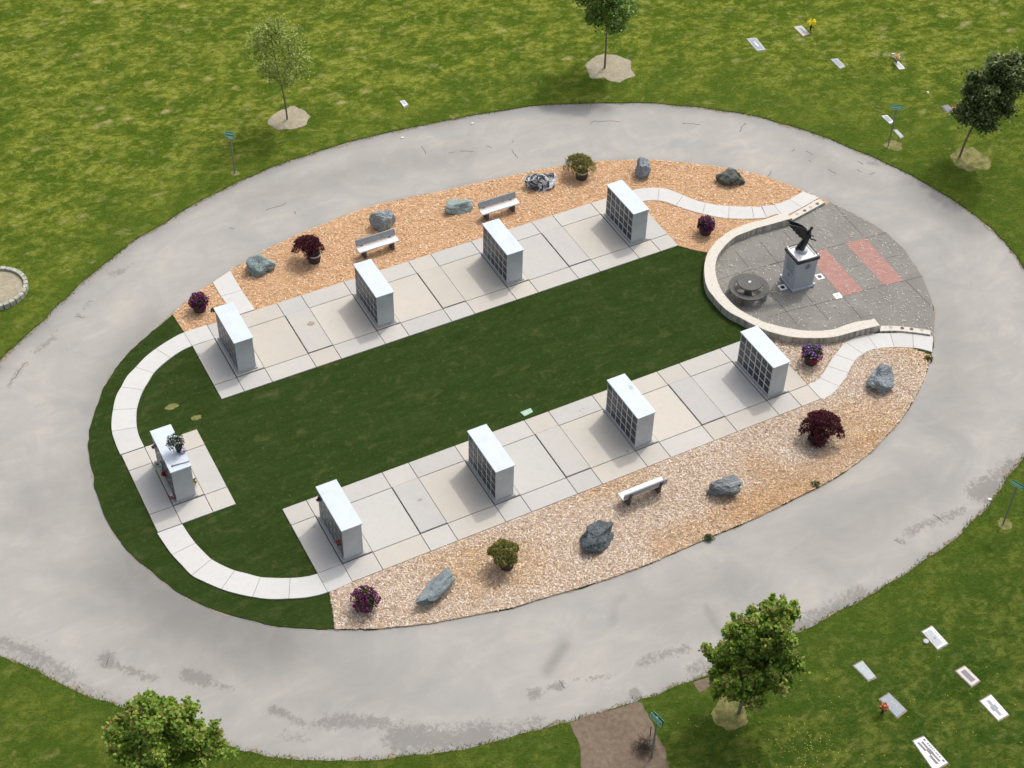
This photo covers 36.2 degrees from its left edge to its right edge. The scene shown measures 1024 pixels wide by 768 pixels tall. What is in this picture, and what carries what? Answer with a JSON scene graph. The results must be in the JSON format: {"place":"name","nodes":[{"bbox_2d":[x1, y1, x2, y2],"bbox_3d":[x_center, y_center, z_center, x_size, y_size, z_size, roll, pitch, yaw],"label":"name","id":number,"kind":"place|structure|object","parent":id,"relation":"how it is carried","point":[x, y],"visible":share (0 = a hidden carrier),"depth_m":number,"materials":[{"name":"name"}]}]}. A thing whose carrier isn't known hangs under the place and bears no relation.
{"place":"outdoors","nodes":[
{"label":"outdoors","id":0,"kind":"place"},
{"bbox_2d":[122,429,235,532],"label":"pavement","id":1,"kind":"structure","parent":0,"point":[150,487],"depth_m":60.41,"materials":[{"name":"concrete"}]},
{"bbox_2d":[150,424,197,503],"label":"columbarium","id":2,"kind":"structure","parent":1,"relation":"on","point":[178,479],"depth_m":59.45,"materials":[{"name":"white stone"}]},
{"bbox_2d":[151,461,162,470],"bbox_3d":[-13.636,3.167,60.303,0.464,0.336,0.420,18,47,16],"label":"flower bunch","id":3,"kind":"object","parent":2,"relation":"on","point":[156,466],"visible":1,"depth_m":60.26,"materials":[{"name":"grey plant"}]},
{"bbox_2d":[165,432,184,452],"bbox_3d":[-12.679,2.227,58.992,0.738,0.961,0.691,14,46,13],"label":"potted plant","id":4,"kind":"object","parent":2,"relation":"on","point":[171,441],"visible":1,"depth_m":58.89,"materials":[{"name":"green plant"}]},
{"bbox_2d":[213,271,254,313],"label":"path","id":5,"kind":"structure","parent":0,"point":[228,288],"depth_m":68.45,"materials":[{"name":"concrete"}]},
{"bbox_2d":[193,198,677,398],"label":"pavement","id":6,"kind":"structure","parent":0,"point":[572,238],"depth_m":68.53,"materials":[{"name":"concrete"}]},
{"bbox_2d":[213,302,257,373],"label":"columbarium","id":7,"kind":"structure","parent":6,"relation":"on","point":[235,337],"depth_m":64.60,"materials":[{"name":"grey stone"}]},
{"bbox_2d":[353,259,395,327],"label":"columbarium","id":8,"kind":"structure","parent":6,"relation":"on","point":[374,293],"depth_m":66.78,"materials":[{"name":"grey stone"}]},
{"bbox_2d":[481,218,523,285],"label":"columbarium","id":9,"kind":"structure","parent":6,"relation":"on","point":[502,252],"depth_m":68.92,"materials":[{"name":"white stone"}]},
{"bbox_2d":[604,180,649,243],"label":"columbarium","id":10,"kind":"structure","parent":6,"relation":"on","point":[626,213],"depth_m":71.10,"materials":[{"name":"white stone"}]},
{"bbox_2d":[88,170,933,629],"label":"turf","id":11,"kind":"structure","parent":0,"point":[282,454],"depth_m":63.96,"materials":[{"name":"green plant"}]},
{"bbox_2d":[111,325,213,454],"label":"path","id":12,"kind":"structure","parent":11,"relation":"on","point":[126,437],"depth_m":64.31,"materials":[{"name":"concrete"}]},
{"bbox_2d":[164,403,178,409],"bbox_3d":[-13.797,0.942,63.579,0.600,0.086,0.344,-20,48,-20],"label":"dry patch","id":13,"kind":"object","parent":11,"relation":"on","point":[172,406],"visible":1,"depth_m":63.55,"materials":[{"name":"beige plant"}]},
{"bbox_2d":[157,524,351,599],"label":"path","id":14,"kind":"structure","parent":11,"relation":"on","point":[190,556],"depth_m":57.34,"materials":[{"name":"concrete"}]},
{"bbox_2d":[173,159,828,331],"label":"mulch bed","id":15,"kind":"object","parent":11,"relation":"on","point":[462,230],"visible":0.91,"depth_m":72.49,"materials":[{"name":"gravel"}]},
{"bbox_2d":[188,291,208,313],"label":"flower planter","id":16,"kind":"object","parent":15,"relation":"on","point":[197,302],"visible":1,"depth_m":67.23,"materials":[{"name":"plant"}]},
{"bbox_2d":[246,253,275,276],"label":"boulder","id":17,"kind":"object","parent":15,"relation":"on","point":[258,264],"visible":1,"depth_m":69.17,"materials":[{"name":"stone"}]},
{"bbox_2d":[291,234,325,264],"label":"potted maple","id":18,"kind":"object","parent":15,"relation":"on","point":[310,243],"visible":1,"depth_m":69.47,"materials":[{"name":"plant"}]},
{"bbox_2d":[355,228,398,258],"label":"park bench","id":19,"kind":"object","parent":15,"relation":"on","point":[363,249],"visible":1,"depth_m":70.31,"materials":[{"name":"grey concrete"}]},
{"bbox_2d":[369,209,395,231],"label":"boulder","id":20,"kind":"object","parent":15,"relation":"on","point":[381,221],"visible":0.98,"depth_m":71.42,"materials":[{"name":"stone"}]},
{"bbox_2d":[445,199,472,214],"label":"boulder","id":21,"kind":"object","parent":15,"relation":"on","point":[458,206],"visible":1,"depth_m":72.63,"materials":[{"name":"stone"}]},
{"bbox_2d":[478,191,519,220],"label":"park bench","id":22,"kind":"object","parent":15,"relation":"on","point":[487,211],"visible":1,"depth_m":72.38,"materials":[{"name":"grey concrete"}]},
{"bbox_2d":[524,173,556,191],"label":"boulder","id":23,"kind":"object","parent":15,"relation":"on","point":[540,182],"visible":1,"depth_m":73.92,"materials":[{"name":"stone"}]},
{"bbox_2d":[562,152,596,180],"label":"potted shrub","id":24,"kind":"object","parent":15,"relation":"on","point":[575,161],"visible":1,"depth_m":74.36,"materials":[{"name":"plant"}]},
{"bbox_2d":[635,157,650,178],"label":"boulder","id":25,"kind":"object","parent":15,"relation":"on","point":[642,169],"visible":1,"depth_m":74.53,"materials":[{"name":"stone"}]},
{"bbox_2d":[697,214,715,235],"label":"flower planter","id":26,"kind":"object","parent":15,"relation":"on","point":[706,225],"visible":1,"depth_m":71.54,"materials":[{"name":"plant"}]},
{"bbox_2d":[715,167,744,185],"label":"boulder","id":27,"kind":"object","parent":15,"relation":"on","point":[730,176],"visible":1,"depth_m":74.39,"materials":[{"name":"stone"}]},
{"bbox_2d":[790,199,824,220],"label":"curb","id":28,"kind":"structure","parent":15,"relation":"on","point":[809,208],"depth_m":73.14,"materials":[{"name":"concrete"}]},
{"bbox_2d":[520,408,532,415],"bbox_3d":[0.611,1.164,63.654,0.478,0.050,0.295,-20,48,-20],"label":"valve cover","id":29,"kind":"object","parent":11,"relation":"on","point":[526,412],"visible":1,"depth_m":63.63,"materials":[{"name":"green plastic"}]},
{"bbox_2d":[282,341,819,581],"bbox_3d":[1.966,2.698,62.090,21.896,0.115,4.411,-20,48,-20],"label":"pavement lower row","id":30,"kind":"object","parent":11,"relation":"on","point":[456,491],"visible":0.82,"depth_m":61.61,"materials":[{"name":"concrete"}]},
{"bbox_2d":[316,479,365,561],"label":"columbarium","id":31,"kind":"structure","parent":30,"relation":"on","point":[339,518],"depth_m":57.69,"materials":[{"name":"grey stone"}]},
{"bbox_2d":[466,424,514,502],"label":"columbarium","id":32,"kind":"structure","parent":30,"relation":"on","point":[490,462],"depth_m":59.90,"materials":[{"name":"grey stone"}]},
{"bbox_2d":[293,350,806,578],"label":"pavement joints","id":33,"kind":"object","parent":30,"relation":"on","point":[538,488],"visible":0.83,"depth_m":61.22,"materials":[{"name":"grey concrete"}]},
{"bbox_2d":[603,373,655,449],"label":"columbarium","id":34,"kind":"structure","parent":30,"relation":"on","point":[629,411],"depth_m":62.06,"materials":[{"name":"grey stone"}]},
{"bbox_2d":[735,326,790,398],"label":"columbarium","id":35,"kind":"structure","parent":30,"relation":"on","point":[762,361],"depth_m":64.24,"materials":[{"name":"grey stone"}]},
{"bbox_2d":[330,333,930,629],"bbox_3d":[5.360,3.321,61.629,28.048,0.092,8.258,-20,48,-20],"label":"mulch bed","id":36,"kind":"object","parent":11,"relation":"on","point":[642,519],"visible":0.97,"depth_m":59.95,"materials":[{"name":"brown wood"}]},
{"bbox_2d":[350,585,380,613],"bbox_3d":[-5.243,7.717,56.166,1.074,0.976,1.138,-20,48,-20],"label":"flower planter","id":37,"kind":"object","parent":36,"relation":"on","point":[364,602],"visible":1,"depth_m":56.02,"materials":[{"name":"plant"}]},
{"bbox_2d":[415,567,454,605],"bbox_3d":[-2.796,7.409,56.794,0.806,0.694,1.960,30,51,26],"label":"boulder","id":38,"kind":"object","parent":36,"relation":"on","point":[437,587],"visible":1,"depth_m":56.59,"materials":[{"name":"stone"}]},
{"bbox_2d":[486,537,519,570],"bbox_3d":[-0.265,6.309,57.558,1.287,1.188,1.346,-20,48,-20],"label":"shrub","id":39,"kind":"object","parent":36,"relation":"on","point":[502,552],"visible":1,"depth_m":57.20,"materials":[{"name":"plant"}]},
{"bbox_2d":[580,520,613,552],"bbox_3d":[3.150,5.697,58.606,1.046,0.780,1.575,30,51,26],"label":"boulder","id":40,"kind":"object","parent":36,"relation":"on","point":[597,536],"visible":1,"depth_m":58.40,"materials":[{"name":"stone"}]},
{"bbox_2d":[618,476,667,505],"bbox_3d":[5.032,4.082,60.193,1.950,0.828,0.550,-20,48,-20],"label":"park bench","id":41,"kind":"object","parent":36,"relation":"on","point":[655,484],"visible":1,"depth_m":60.05,"materials":[{"name":"grey concrete"}]},
{"bbox_2d":[702,533,714,542],"bbox_3d":[7.402,5.776,59.069,0.455,0.154,0.427,-34,55,-30],"label":"weed","id":42,"kind":"object","parent":36,"relation":"on","point":[709,540],"visible":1,"depth_m":59.05,"materials":[{"name":"green plant"}]},
{"bbox_2d":[706,474,742,495],"bbox_3d":[8.220,3.981,60.501,1.366,0.726,0.952,-20,48,-20],"label":"boulder","id":43,"kind":"object","parent":36,"relation":"on","point":[729,485],"visible":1,"depth_m":60.28,"materials":[{"name":"stone"}]},
{"bbox_2d":[801,343,823,365],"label":"flower planter","id":44,"kind":"object","parent":36,"relation":"on","point":[811,355],"visible":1,"depth_m":65.54,"materials":[{"name":"plant"}]},
{"bbox_2d":[798,408,845,448],"bbox_3d":[12.321,1.654,62.514,2.017,1.281,1.850,-20,48,-20],"label":"potted maple","id":45,"kind":"object","parent":36,"relation":"on","point":[820,421],"visible":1,"depth_m":62.14,"materials":[{"name":"plant"}]},
{"bbox_2d":[867,364,894,392],"bbox_3d":[15.258,-0.253,64.721,1.201,1.049,1.050,-8,45,-9],"label":"boulder","id":46,"kind":"object","parent":36,"relation":"on","point":[880,378],"visible":1,"depth_m":64.56,"materials":[{"name":"stone"}]},
{"bbox_2d":[808,333,932,398],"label":"path","id":47,"kind":"structure","parent":11,"relation":"on","point":[828,382],"depth_m":66.61,"materials":[{"name":"concrete"}]},
{"bbox_2d":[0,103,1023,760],"bbox_3d":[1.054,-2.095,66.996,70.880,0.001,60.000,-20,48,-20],"label":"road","id":48,"kind":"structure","parent":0,"point":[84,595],"depth_m":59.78,"materials":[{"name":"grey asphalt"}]},
{"bbox_2d":[10,121,943,687],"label":"road cracks","id":49,"kind":"object","parent":48,"relation":"on","point":[512,151],"visible":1,"depth_m":75.32,"materials":[{"name":"grey asphalt"}]},
{"bbox_2d":[87,160,935,630],"bbox_3d":[0.705,-1.288,66.164,37.187,0.001,24.152,-20,48,-20],"label":"island edge","id":50,"kind":"object","parent":48,"relation":"on","point":[489,612],"visible":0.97,"depth_m":58.78,"materials":[{"name":"grey concrete"}]},
{"bbox_2d":[0,0,1023,767],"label":"lawn","id":51,"kind":"structure","parent":0,"point":[64,746],"depth_m":77.42,"materials":[{"name":"green plant"}]},
{"bbox_2d":[0,266,28,310],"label":"stone ring","id":52,"kind":"object","parent":51,"relation":"on","point":[14,286],"visible":1,"depth_m":68.33,"materials":[{"name":"stone"}]},
{"bbox_2d":[101,687,238,767],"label":"maple tree","id":53,"kind":"object","parent":51,"relation":"on","point":[153,730],"visible":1,"depth_m":48.62,"materials":[{"name":"green plant"}]},
{"bbox_2d":[231,170,239,175],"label":"soil patch","id":54,"kind":"object","parent":51,"relation":"on","point":[235,174],"visible":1,"depth_m":74.61,"materials":[{"name":"beige soil"}]},
{"bbox_2d":[225,131,235,172],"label":"street sign","id":55,"kind":"object","parent":54,"relation":"on","point":[229,135],"visible":1,"depth_m":73.20,"materials":[{"name":"green metal"}]},
{"bbox_2d":[268,106,309,129],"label":"soil patch","id":56,"kind":"object","parent":51,"relation":"on","point":[297,117],"visible":0.99,"depth_m":77.81,"materials":[{"name":"beige soil"}]},
{"bbox_2d":[241,4,314,119],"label":"maple tree","id":57,"kind":"object","parent":56,"relation":"on","point":[272,34],"visible":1,"depth_m":74.75,"materials":[{"name":"green plant"}]},
{"bbox_2d":[400,100,408,107],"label":"grave marker","id":58,"kind":"object","parent":51,"relation":"on","point":[404,103],"visible":1,"depth_m":78.81,"materials":[{"name":"white stone"}]},
{"bbox_2d":[585,54,634,82],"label":"soil patch","id":59,"kind":"object","parent":51,"relation":"on","point":[617,69],"visible":1,"depth_m":81.51,"materials":[{"name":"beige soil"}]},
{"bbox_2d":[567,0,637,68],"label":"maple tree","id":60,"kind":"object","parent":59,"relation":"on","point":[617,16],"visible":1,"depth_m":78.46,"materials":[{"name":"green plant"}]},
{"bbox_2d":[570,702,668,767],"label":"soil patch","id":61,"kind":"object","parent":51,"relation":"on","point":[604,741],"visible":0.98,"depth_m":52.79,"materials":[{"name":"brown soil"}]},
{"bbox_2d":[629,733,656,759],"bbox_3d":[4.418,12.098,52.365,0.948,0.454,0.959,-20,48,-20],"label":"bare shrub","id":62,"kind":"object","parent":61,"relation":"on","point":[644,749],"visible":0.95,"depth_m":52.42,"materials":[{"name":"brown plant"}]},
{"bbox_2d":[650,711,663,757],"bbox_3d":[4.680,11.595,51.471,0.106,2.420,0.510,-29,52,-27],"label":"street sign","id":63,"kind":"object","parent":61,"relation":"on","point":[657,718],"visible":1,"depth_m":50.77,"materials":[{"name":"green metal"}]},
{"bbox_2d":[692,678,709,692],"bbox_3d":[6.845,10.379,54.530,1.078,0.091,0.481,-20,48,-20],"label":"soil patch","id":64,"kind":"object","parent":51,"relation":"on","point":[701,685],"visible":0.5,"depth_m":54.41,"materials":[{"name":"brown soil"}]},
{"bbox_2d":[711,697,747,730],"bbox_3d":[7.473,11.339,53.574,1.252,0.091,1.280,20,48,18],"label":"soil patch","id":65,"kind":"object","parent":51,"relation":"on","point":[722,713],"visible":0.88,"depth_m":53.53,"materials":[{"name":"beige soil"}]},
{"bbox_2d":[698,592,810,713],"bbox_3d":[7.912,9.334,51.505,3.321,5.702,3.258,-20,48,-20],"label":"maple tree","id":66,"kind":"object","parent":65,"relation":"on","point":[759,651],"visible":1,"depth_m":50.59,"materials":[{"name":"green plant"}]},
{"bbox_2d":[746,38,765,51],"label":"grave marker","id":67,"kind":"object","parent":51,"relation":"on","point":[756,44],"visible":1,"depth_m":83.31,"materials":[{"name":"stone"}]},
{"bbox_2d":[794,25,809,36],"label":"grave marker","id":68,"kind":"object","parent":51,"relation":"on","point":[802,30],"visible":1,"depth_m":84.35,"materials":[{"name":"white stone"}]},
{"bbox_2d":[807,18,815,30],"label":"flower vase","id":69,"kind":"object","parent":51,"relation":"on","point":[811,24],"visible":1,"depth_m":84.08,"materials":[{"name":"yellow plant"}]},
{"bbox_2d":[830,58,845,68],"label":"grave marker","id":70,"kind":"object","parent":51,"relation":"on","point":[838,63],"visible":1,"depth_m":82.14,"materials":[{"name":"stone"}]},
{"bbox_2d":[695,656,1021,767],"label":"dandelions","id":71,"kind":"object","parent":51,"relation":"on","point":[829,740],"visible":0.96,"depth_m":52.95,"materials":[{"name":"yellow plant"}]},
{"bbox_2d":[852,660,876,681],"bbox_3d":[12.345,10.068,54.913,0.471,0.071,0.854,-20,48,-20],"label":"grave marker","id":72,"kind":"object","parent":51,"relation":"on","point":[861,667],"visible":1,"depth_m":54.90,"materials":[{"name":"white stone"}]},
{"bbox_2d":[880,702,888,713],"bbox_3d":[12.703,11.084,53.511,0.294,0.589,0.308,-20,48,-20],"label":"flower vase","id":73,"kind":"object","parent":51,"relation":"on","point":[883,707],"visible":1,"depth_m":53.42,"materials":[{"name":"orange plant"}]},
{"bbox_2d":[881,115,894,123],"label":"grave marker","id":74,"kind":"object","parent":51,"relation":"on","point":[888,119],"visible":0.82,"depth_m":78.67,"materials":[{"name":"stone"}]},
{"bbox_2d":[883,140,901,150],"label":"soil patch","id":75,"kind":"object","parent":51,"relation":"on","point":[894,145],"visible":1,"depth_m":77.10,"materials":[{"name":"beige soil"}]},
{"bbox_2d":[887,104,902,146],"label":"street sign","id":76,"kind":"object","parent":75,"relation":"on","point":[897,107],"visible":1,"depth_m":75.44,"materials":[{"name":"green metal"}]},
{"bbox_2d":[879,692,906,718],"bbox_3d":[13.102,11.064,53.928,0.536,0.065,0.948,-26,51,-25],"label":"grave marker","id":77,"kind":"object","parent":51,"relation":"on","point":[897,709],"visible":1,"depth_m":53.90,"materials":[{"name":"stone"}]},
{"bbox_2d":[893,129,903,138],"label":"grave marker","id":78,"kind":"object","parent":51,"relation":"on","point":[898,134],"visible":0.99,"depth_m":77.77,"materials":[{"name":"white stone"}]},
{"bbox_2d":[893,61,904,69],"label":"grave marker","id":79,"kind":"object","parent":51,"relation":"on","point":[899,65],"visible":1,"depth_m":82.10,"materials":[{"name":"white stone"}]},
{"bbox_2d":[911,735,948,767],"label":"grave marker","id":80,"kind":"object","parent":51,"relation":"on","point":[925,747],"visible":1,"depth_m":52.57,"materials":[{"name":"white stone"}]},
{"bbox_2d":[921,625,947,650],"bbox_3d":[15.103,9.065,55.993,0.551,0.070,0.984,-20,48,-20],"label":"grave marker","id":81,"kind":"object","parent":51,"relation":"on","point":[934,637],"visible":1,"depth_m":55.96,"materials":[{"name":"white stone"}]},
{"bbox_2d":[941,105,952,112],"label":"grave marker","id":82,"kind":"object","parent":51,"relation":"on","point":[947,108],"visible":0.89,"depth_m":79.39,"materials":[{"name":"grey stone"}]},
{"bbox_2d":[955,665,980,687],"bbox_3d":[15.950,10.220,54.849,0.482,0.066,0.847,-25,50,-24],"label":"grave marker","id":83,"kind":"object","parent":51,"relation":"on","point":[967,675],"visible":1,"depth_m":54.81,"materials":[{"name":"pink stone"}]},
{"bbox_2d":[950,147,990,171],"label":"soil patch","id":84,"kind":"object","parent":51,"relation":"on","point":[970,159],"visible":0.97,"depth_m":76.36,"materials":[{"name":"beige soil"}]},
{"bbox_2d":[947,42,1023,156],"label":"maple tree","id":85,"kind":"object","parent":84,"relation":"on","point":[997,81],"visible":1,"depth_m":73.51,"materials":[{"name":"green plant"}]},
{"bbox_2d":[979,694,1009,721],"bbox_3d":[16.582,11.146,53.926,0.575,0.069,1.017,-20,48,-20],"label":"grave marker","id":86,"kind":"object","parent":51,"relation":"on","point":[994,707],"visible":1,"depth_m":53.90,"materials":[{"name":"stone"}]},
{"bbox_2d":[997,518,1011,529],"bbox_3d":[18.814,5.374,59.877,0.558,0.091,0.605,6,45,5],"label":"soil patch","id":87,"kind":"object","parent":51,"relation":"on","point":[1007,524],"visible":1,"depth_m":59.83,"materials":[{"name":"beige soil"}]},
{"bbox_2d":[1003,480,1023,523],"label":"street sign","id":88,"kind":"object","parent":87,"relation":"on","point":[1016,484],"visible":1,"depth_m":58.42,"materials":[{"name":"green metal"}]},
{"bbox_2d":[632,188,818,218],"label":"path","id":89,"kind":"structure","parent":0,"point":[797,202],"depth_m":73.42,"materials":[{"name":"concrete"}]},
{"bbox_2d":[715,202,934,337],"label":"plaza","id":90,"kind":"structure","parent":0,"point":[909,310],"depth_m":69.67,"materials":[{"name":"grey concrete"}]},
{"bbox_2d":[728,273,768,306],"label":"round table","id":91,"kind":"object","parent":90,"relation":"on","point":[748,283],"visible":1,"depth_m":68.44,"materials":[{"name":"stone"}]},
{"bbox_2d":[703,213,879,343],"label":"curved wall","id":92,"kind":"structure","parent":90,"relation":"on","point":[723,304],"depth_m":67.71,"materials":[{"name":"beige concrete"}]},
{"bbox_2d":[780,243,819,292],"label":"pedestal","id":93,"kind":"object","parent":90,"relation":"on","point":[798,273],"visible":0.94,"depth_m":68.64,"materials":[{"name":"stone"}]},
{"bbox_2d":[787,220,815,253],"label":"angel statue","id":94,"kind":"object","parent":93,"relation":"on","point":[802,232],"visible":1,"depth_m":67.62,"materials":[{"name":"metal"}]},
{"bbox_2d":[832,293,842,298],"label":"ground light","id":95,"kind":"object","parent":90,"relation":"on","point":[837,295],"visible":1,"depth_m":69.00,"materials":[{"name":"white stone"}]},
{"bbox_2d":[816,249,862,295],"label":"brick strip","id":96,"kind":"object","parent":90,"relation":"on","point":[836,278],"visible":0.79,"depth_m":70.05,"materials":[{"name":"red brick"}]},
{"bbox_2d":[846,238,903,284],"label":"brick strip","id":97,"kind":"object","parent":90,"relation":"on","point":[881,265],"visible":1,"depth_m":70.73,"materials":[{"name":"red brick"}]},
{"bbox_2d":[879,326,930,335],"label":"curb","id":98,"kind":"structure","parent":90,"relation":"on","point":[892,329],"depth_m":67.37,"materials":[{"name":"concrete"}]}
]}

